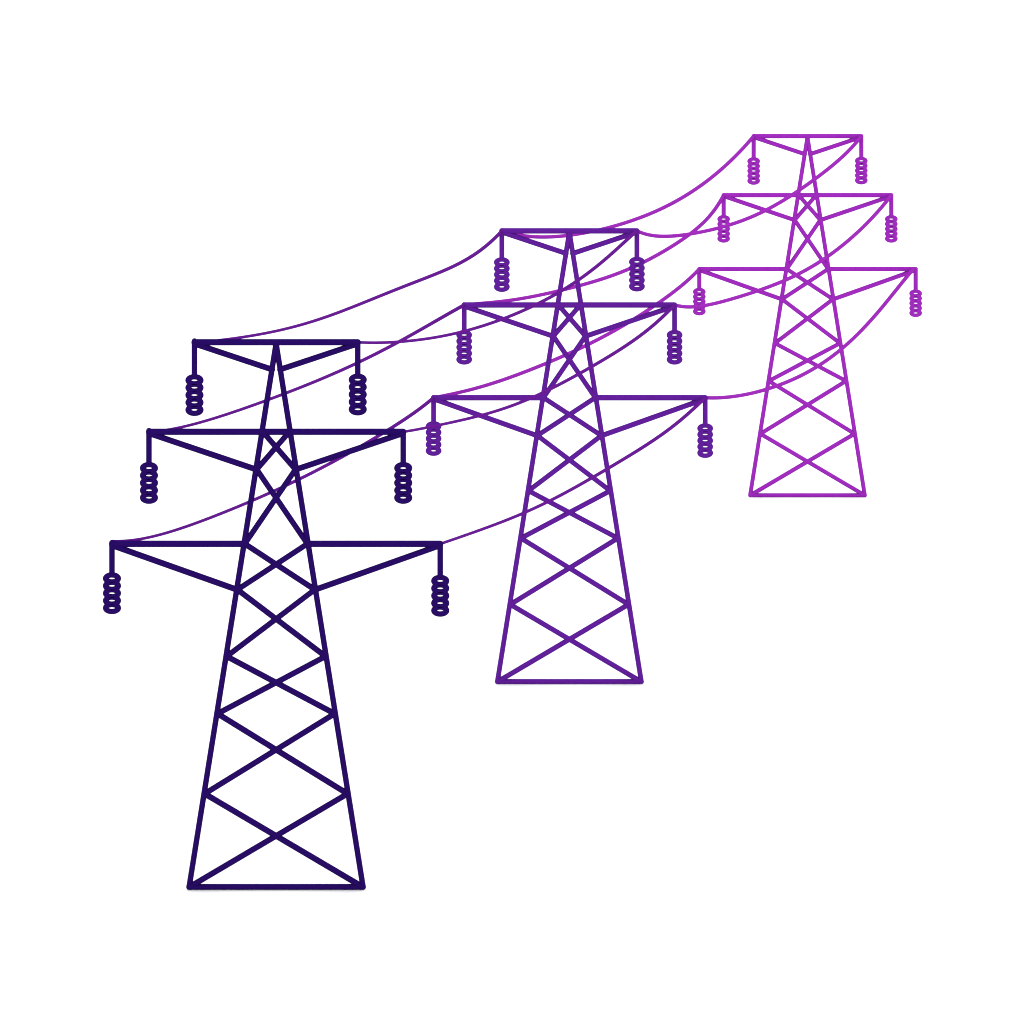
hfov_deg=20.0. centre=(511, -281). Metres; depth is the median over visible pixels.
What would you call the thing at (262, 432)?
lattice pylon
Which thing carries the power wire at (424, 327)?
attached to the lattice pylon at (635, 268)
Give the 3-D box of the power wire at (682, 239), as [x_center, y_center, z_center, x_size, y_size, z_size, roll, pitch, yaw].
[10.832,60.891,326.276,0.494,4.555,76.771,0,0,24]
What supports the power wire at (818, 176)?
attached to the lattice pylon at (635, 268)
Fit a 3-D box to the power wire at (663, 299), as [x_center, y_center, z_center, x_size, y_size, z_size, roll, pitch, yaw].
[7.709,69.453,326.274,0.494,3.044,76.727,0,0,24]
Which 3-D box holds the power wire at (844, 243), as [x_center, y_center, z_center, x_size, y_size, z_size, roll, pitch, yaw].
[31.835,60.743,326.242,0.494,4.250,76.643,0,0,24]
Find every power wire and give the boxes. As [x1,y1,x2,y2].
[123,397,433,539]
[172,304,464,427]
[221,230,502,338]
[361,230,637,343]
[406,304,674,432]
[440,268,699,394]
[443,397,705,543]
[481,194,724,301]
[518,135,754,238]
[639,135,862,237]
[677,194,892,308]
[708,268,914,399]
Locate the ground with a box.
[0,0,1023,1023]
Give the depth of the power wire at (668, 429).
266.06 m
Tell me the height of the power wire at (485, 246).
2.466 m
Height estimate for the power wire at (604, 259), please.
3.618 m
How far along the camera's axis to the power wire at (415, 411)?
263.30 m
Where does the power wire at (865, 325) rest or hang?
attached to the lattice pylon at (635, 268)
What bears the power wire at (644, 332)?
attached to the lattice pylon at (635, 268)
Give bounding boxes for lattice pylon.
[103,338,448,889]
[426,228,712,683]
[693,134,921,496]
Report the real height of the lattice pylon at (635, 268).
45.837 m
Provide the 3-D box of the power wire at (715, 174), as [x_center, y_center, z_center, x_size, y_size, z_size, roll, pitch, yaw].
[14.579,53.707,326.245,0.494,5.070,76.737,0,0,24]

